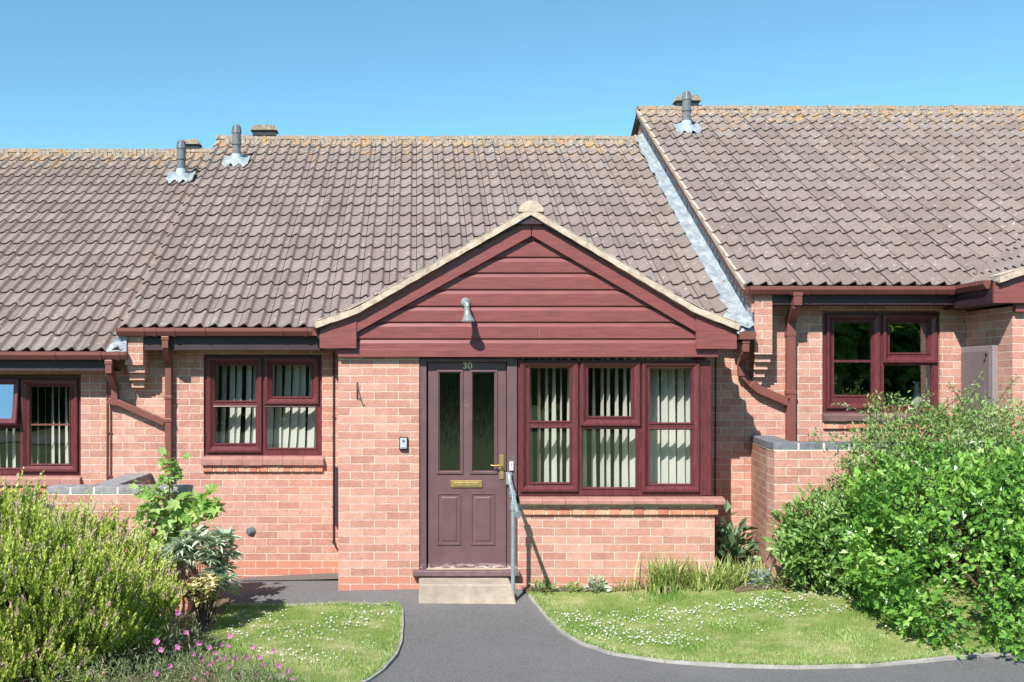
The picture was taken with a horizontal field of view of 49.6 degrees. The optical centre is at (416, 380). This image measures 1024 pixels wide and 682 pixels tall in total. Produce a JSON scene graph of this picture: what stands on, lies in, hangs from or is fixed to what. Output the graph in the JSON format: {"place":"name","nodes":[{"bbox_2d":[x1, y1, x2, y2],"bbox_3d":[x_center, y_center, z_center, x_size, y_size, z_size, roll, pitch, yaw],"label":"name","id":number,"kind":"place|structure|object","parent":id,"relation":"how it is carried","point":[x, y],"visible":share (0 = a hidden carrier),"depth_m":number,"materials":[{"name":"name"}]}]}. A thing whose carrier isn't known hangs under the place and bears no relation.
{"place":"outdoors","nodes":[
{"label":"outdoors","id":0,"kind":"place"},
{"bbox_2d":[1,600,402,681],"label":"lawn","id":1,"kind":"structure","parent":0,"point":[311,643],"depth_m":8.80,"materials":[{"name":"green plant"}]},
{"bbox_2d":[170,603,400,662],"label":"clover flowers","id":2,"kind":"object","parent":1,"relation":"on","point":[282,654],"visible":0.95,"depth_m":9.04,"materials":[{"name":"white plant"}]},
{"bbox_2d":[0,0,1023,148],"label":"sky","id":3,"kind":"structure","parent":0,"point":[75,74],"materials":[{"name":"blue"}]},
{"bbox_2d":[1,578,1023,681],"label":"path","id":4,"kind":"structure","parent":0,"point":[522,639],"depth_m":8.25,"materials":[{"name":"grey asphalt"}]},
{"bbox_2d":[241,573,337,580],"bbox_3d":[-1.242,1.968,10.989,1.016,0.054,0.378,0,0,0],"label":"gravel strip","id":5,"kind":"object","parent":4,"relation":"on","point":[312,576],"visible":0.85,"depth_m":11.03,"materials":[{"name":"grey gravel"}]},
{"bbox_2d":[419,577,515,603],"bbox_3d":[0.465,1.950,10.097,0.893,0.236,0.407,0,0,0],"label":"doorstep","id":6,"kind":"object","parent":4,"relation":"on","point":[475,590],"visible":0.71,"depth_m":9.94,"materials":[{"name":"concrete"}]},
{"bbox_2d":[506,472,520,595],"bbox_3d":[0.871,1.398,9.916,0.063,1.080,0.802,0,0,-1],"label":"handrail","id":7,"kind":"object","parent":6,"relation":"on","point":[515,511],"visible":1,"depth_m":9.93,"materials":[{"name":"metal"}]},
{"bbox_2d":[528,594,1022,668],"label":"path edging","id":8,"kind":"object","parent":4,"relation":"on","point":[828,666],"visible":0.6,"depth_m":8.03,"materials":[{"name":"concrete"}]},
{"bbox_2d":[521,558,1023,665],"bbox_3d":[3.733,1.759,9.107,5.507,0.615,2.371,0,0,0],"label":"lawn","id":9,"kind":"structure","parent":0,"point":[760,651],"depth_m":8.97,"materials":[{"name":"green plant"}]},
{"bbox_2d":[522,578,709,590],"bbox_3d":[1.890,1.879,10.234,1.820,0.126,0.108,0,0,0],"label":"flower bed","id":10,"kind":"object","parent":9,"relation":"on","point":[559,588],"visible":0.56,"depth_m":10.21,"materials":[{"name":"soil"}]},
{"bbox_2d":[524,577,558,594],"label":"weed","id":11,"kind":"object","parent":10,"relation":"on","point":[542,585],"visible":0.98,"depth_m":10.19,"materials":[{"name":"green plant"}]},
{"bbox_2d":[561,581,586,593],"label":"weed","id":12,"kind":"object","parent":10,"relation":"on","point":[572,587],"visible":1,"depth_m":10.20,"materials":[{"name":"green plant"}]},
{"bbox_2d":[580,573,611,593],"bbox_3d":[1.665,1.880,10.205,0.299,0.192,0.250,0,0,0],"label":"weed","id":13,"kind":"object","parent":10,"relation":"on","point":[595,586],"visible":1,"depth_m":10.18,"materials":[{"name":"plant"}]},
{"bbox_2d":[612,576,645,593],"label":"dry grass clump","id":14,"kind":"object","parent":9,"relation":"on","point":[637,587],"visible":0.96,"depth_m":10.14,"materials":[{"name":"green plant"}]},
{"bbox_2d":[633,548,696,594],"bbox_3d":[2.305,1.732,10.040,0.704,0.406,0.719,0,0,31],"label":"daylily clump","id":15,"kind":"object","parent":9,"relation":"on","point":[670,580],"visible":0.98,"depth_m":10.04,"materials":[{"name":"green plant"}]},
{"bbox_2d":[554,587,867,647],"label":"clover flowers","id":16,"kind":"object","parent":9,"relation":"on","point":[669,617],"visible":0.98,"depth_m":9.24,"materials":[{"name":"white plant"}]},
{"bbox_2d":[770,577,837,590],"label":"leaf litter","id":17,"kind":"object","parent":9,"relation":"on","point":[798,585],"visible":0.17,"depth_m":9.74,"materials":[{"name":"brown plant"}]},
{"bbox_2d":[761,483,937,599],"bbox_3d":[3.761,1.392,9.632,1.470,1.017,0.953,0,0,0],"label":"laurel bush","id":18,"kind":"object","parent":9,"relation":"on","point":[816,565],"visible":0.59,"depth_m":9.50,"materials":[{"name":"green plant"}]},
{"bbox_2d":[717,556,1003,591],"bbox_3d":[5.170,1.663,10.480,4.660,0.439,1.360,0,0,0],"label":"flower bed","id":19,"kind":"object","parent":9,"relation":"on","point":[747,588],"visible":0.08,"depth_m":9.91,"materials":[{"name":"soil"}]},
{"bbox_2d":[678,555,754,590],"bbox_3d":[2.683,1.734,10.018,0.752,0.304,0.643,0,0,-27],"label":"daylily clump","id":20,"kind":"object","parent":19,"relation":"on","point":[716,577],"visible":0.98,"depth_m":9.98,"materials":[{"name":"green plant"}]},
{"bbox_2d":[715,500,760,568],"bbox_3d":[3.040,1.509,10.644,0.627,0.713,0.618,0,0,-37],"label":"foxglove","id":21,"kind":"object","parent":19,"relation":"on","point":[733,541],"visible":0.69,"depth_m":10.59,"materials":[{"name":"green plant"}]},
{"bbox_2d":[716,553,764,584],"bbox_3d":[3.041,1.704,10.108,0.728,0.274,0.504,0,0,-15],"label":"daylily clump","id":22,"kind":"object","parent":19,"relation":"on","point":[748,569],"visible":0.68,"depth_m":10.06,"materials":[{"name":"green plant"}]},
{"bbox_2d":[743,567,772,585],"bbox_3d":[3.145,1.777,9.967,0.385,0.185,0.289,0,0,0],"label":"bluebell patch","id":23,"kind":"object","parent":19,"relation":"on","point":[760,577],"visible":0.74,"depth_m":9.94,"materials":[{"name":"blue plant"}]},
{"bbox_2d":[750,568,815,590],"bbox_3d":[3.321,1.768,9.906,0.659,0.243,0.563,0,0,0],"label":"leafy edge plant","id":24,"kind":"object","parent":19,"relation":"on","point":[777,579],"visible":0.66,"depth_m":9.81,"materials":[{"name":"green plant"}]},
{"bbox_2d":[807,371,1023,572],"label":"flowering bush","id":25,"kind":"object","parent":9,"relation":"on","point":[958,429],"visible":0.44,"depth_m":9.51,"materials":[{"name":"green plant"}]},
{"bbox_2d":[823,433,1023,661],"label":"evergreen bush","id":26,"kind":"object","parent":9,"relation":"on","point":[1003,468],"visible":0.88,"depth_m":8.43,"materials":[{"name":"green plant"}]},
{"bbox_3d":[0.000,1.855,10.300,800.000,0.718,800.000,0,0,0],"label":"ground","id":27,"kind":"structure","parent":0,"visible":0},
{"bbox_2d":[0,139,211,509],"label":"terraced bungalow","id":28,"kind":"object","parent":27,"relation":"on","point":[83,234],"visible":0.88,"depth_m":12.66,"materials":[{"name":"brick"}]},
{"bbox_2d":[6,387,68,466],"bbox_3d":[-3.976,0.375,11.440,1.248,1.134,0.083,0,0,0],"label":"vertical blind","id":29,"kind":"object","parent":28,"relation":"attached to","point":[52,446],"visible":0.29,"depth_m":11.45,"materials":[{"name":"fabric"}]},
{"bbox_2d":[0,374,80,474],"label":"window","id":30,"kind":"structure","parent":28,"relation":"in","point":[15,389],"depth_m":11.20,"materials":[{"name":"brown wood"}]},
{"bbox_2d":[0,596,230,681],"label":"flower bed","id":31,"kind":"object","parent":27,"relation":"on","point":[224,600],"visible":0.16,"depth_m":8.41,"materials":[{"name":"soil"}]},
{"bbox_2d":[0,467,188,681],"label":"heather bush","id":32,"kind":"object","parent":31,"relation":"on","point":[81,570],"visible":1,"depth_m":7.61,"materials":[{"name":"green plant"}]},
{"bbox_2d":[30,599,314,681],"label":"cranesbill","id":33,"kind":"object","parent":31,"relation":"on","point":[243,675],"visible":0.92,"depth_m":7.52,"materials":[{"name":"green plant"}]},
{"bbox_2d":[127,447,225,617],"bbox_3d":[-2.082,1.325,9.554,0.839,1.523,0.422,0,0,0],"label":"maple sapling","id":34,"kind":"object","parent":31,"relation":"on","point":[200,506],"visible":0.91,"depth_m":9.53,"materials":[{"name":"green plant"}]},
{"bbox_2d":[181,573,221,631],"bbox_3d":[-1.753,1.837,9.009,0.338,0.506,0.406,0,0,0],"label":"variegated plant","id":35,"kind":"object","parent":31,"relation":"on","point":[196,587],"visible":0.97,"depth_m":8.97,"materials":[{"name":"yellow plant"}]},
{"bbox_2d":[160,524,243,625],"bbox_3d":[-1.807,1.654,9.261,0.764,0.870,0.539,0,0,0],"label":"grey leaved shrub","id":36,"kind":"object","parent":31,"relation":"on","point":[209,555],"visible":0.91,"depth_m":9.20,"materials":[{"name":"green plant"}]},
{"bbox_2d":[47,473,192,614],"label":"garden wall","id":37,"kind":"structure","parent":27,"relation":"on","point":[115,488],"depth_m":9.70,"materials":[{"name":"brick"}]},
{"bbox_2d":[227,603,403,681],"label":"path edging","id":38,"kind":"object","parent":27,"relation":"on","point":[383,669],"visible":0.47,"depth_m":8.46,"materials":[{"name":"concrete"}]},
{"bbox_2d":[106,124,755,590],"bbox_3d":[0.139,-0.737,15.816,6.524,6.010,11.369,0,0,0],"label":"terraced bungalow","id":39,"kind":"object","parent":27,"relation":"on","point":[352,270],"visible":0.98,"depth_m":11.12,"materials":[{"name":"brick"}]},
{"bbox_2d":[204,354,321,455],"bbox_3d":[-1.566,0.248,11.235,1.214,1.038,0.110,0,0,0],"label":"window","id":40,"kind":"structure","parent":39,"relation":"in","point":[264,363],"depth_m":11.20,"materials":[{"name":"brown wood"}]},
{"bbox_2d":[216,365,314,447],"bbox_3d":[-1.571,0.206,11.420,1.328,1.135,0.072,0,0,0],"label":"vertical blind","id":41,"kind":"object","parent":39,"relation":"attached to","point":[297,417],"visible":0.42,"depth_m":11.43,"materials":[{"name":"fabric"}]},
{"bbox_2d":[399,437,407,449],"bbox_3d":[-0.121,0.584,10.275,0.081,0.121,0.050,0,0,0],"label":"doorbell","id":42,"kind":"object","parent":39,"relation":"attached to","point":[403,443],"visible":1,"depth_m":10.26,"materials":[{"name":"white plastic"}]},
{"bbox_2d":[428,362,505,567],"bbox_3d":[0.474,0.797,10.353,0.736,1.944,0.104,0,0,0],"label":"door","id":43,"kind":"structure","parent":39,"relation":"in","point":[467,401],"depth_m":10.36,"materials":[{"name":"paint"}]},
{"bbox_2d":[461,298,474,322],"bbox_3d":[0.471,-0.654,10.117,0.132,0.238,0.252,0,0,0],"label":"wall lamp","id":44,"kind":"object","parent":39,"relation":"attached to","point":[467,315],"visible":1,"depth_m":10.05,"materials":[{"name":"white metal"}]},
{"bbox_2d":[509,461,512,470],"bbox_3d":[0.889,0.797,10.306,0.037,0.084,0.025,0,0,0],"label":"doorbell","id":45,"kind":"object","parent":39,"relation":"attached to","point":[510,465],"visible":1,"depth_m":10.30,"materials":[{"name":"white plastic"}]},
{"bbox_2d":[521,357,690,486],"bbox_3d":[1.840,0.353,10.600,1.698,1.351,0.089,0,0,0],"label":"vertical blind","id":46,"kind":"object","parent":39,"relation":"attached to","point":[662,456],"visible":0.58,"depth_m":10.61,"materials":[{"name":"fabric"}]},
{"bbox_2d":[517,360,710,495],"bbox_3d":[1.856,0.442,10.355,1.816,1.278,0.110,0,0,0],"label":"window","id":47,"kind":"structure","parent":39,"relation":"in","point":[639,420],"depth_m":10.32,"materials":[{"name":"brown wood"}]},
{"bbox_2d":[631,91,1023,549],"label":"terraced bungalow","id":48,"kind":"object","parent":27,"relation":"on","point":[862,251],"visible":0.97,"depth_m":12.23,"materials":[{"name":"brick"}]},
{"bbox_2d":[822,311,937,411],"bbox_3d":[4.732,-0.195,11.235,1.204,1.034,0.110,0,0,0],"label":"window","id":49,"kind":"structure","parent":48,"relation":"in","point":[880,355],"depth_m":11.20,"materials":[{"name":"brown wood"}]},
{"bbox_2d":[912,382,921,405],"bbox_3d":[5.251,0.146,11.550,0.100,0.280,0.097,0,0,0],"label":"glass vase","id":50,"kind":"object","parent":48,"relation":"in","point":[916,391],"visible":0.62,"depth_m":11.52,"materials":[{"name":"clear glass"}]},
{"bbox_2d":[926,365,926,400],"bbox_3d":[5.456,-0.182,11.600,0.168,1.000,0.030,0,0,0],"label":"curtain","id":51,"kind":"object","parent":48,"relation":"hanging from","point":[926,381],"depth_m":11.61,"materials":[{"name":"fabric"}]},
{"bbox_2d":[961,345,997,436],"bbox_3d":[5.537,0.103,10.845,0.079,0.890,0.610,0,0,0],"label":"meter box","id":52,"kind":"object","parent":48,"relation":"attached to","point":[976,361],"visible":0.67,"depth_m":10.74,"materials":[{"name":"white plastic"}]},
{"bbox_2d":[961,351,989,433],"bbox_3d":[5.511,0.113,10.855,0.012,0.810,0.550,0,0,0],"label":"cabinet door","id":53,"kind":"structure","parent":52,"relation":"in","point":[972,363],"depth_m":10.84,"materials":[{"name":"grey metal"}]},
{"bbox_2d":[751,435,1019,584],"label":"garden wall","id":54,"kind":"structure","parent":27,"relation":"on","point":[781,469],"depth_m":9.87,"materials":[{"name":"brick"}]}
]}

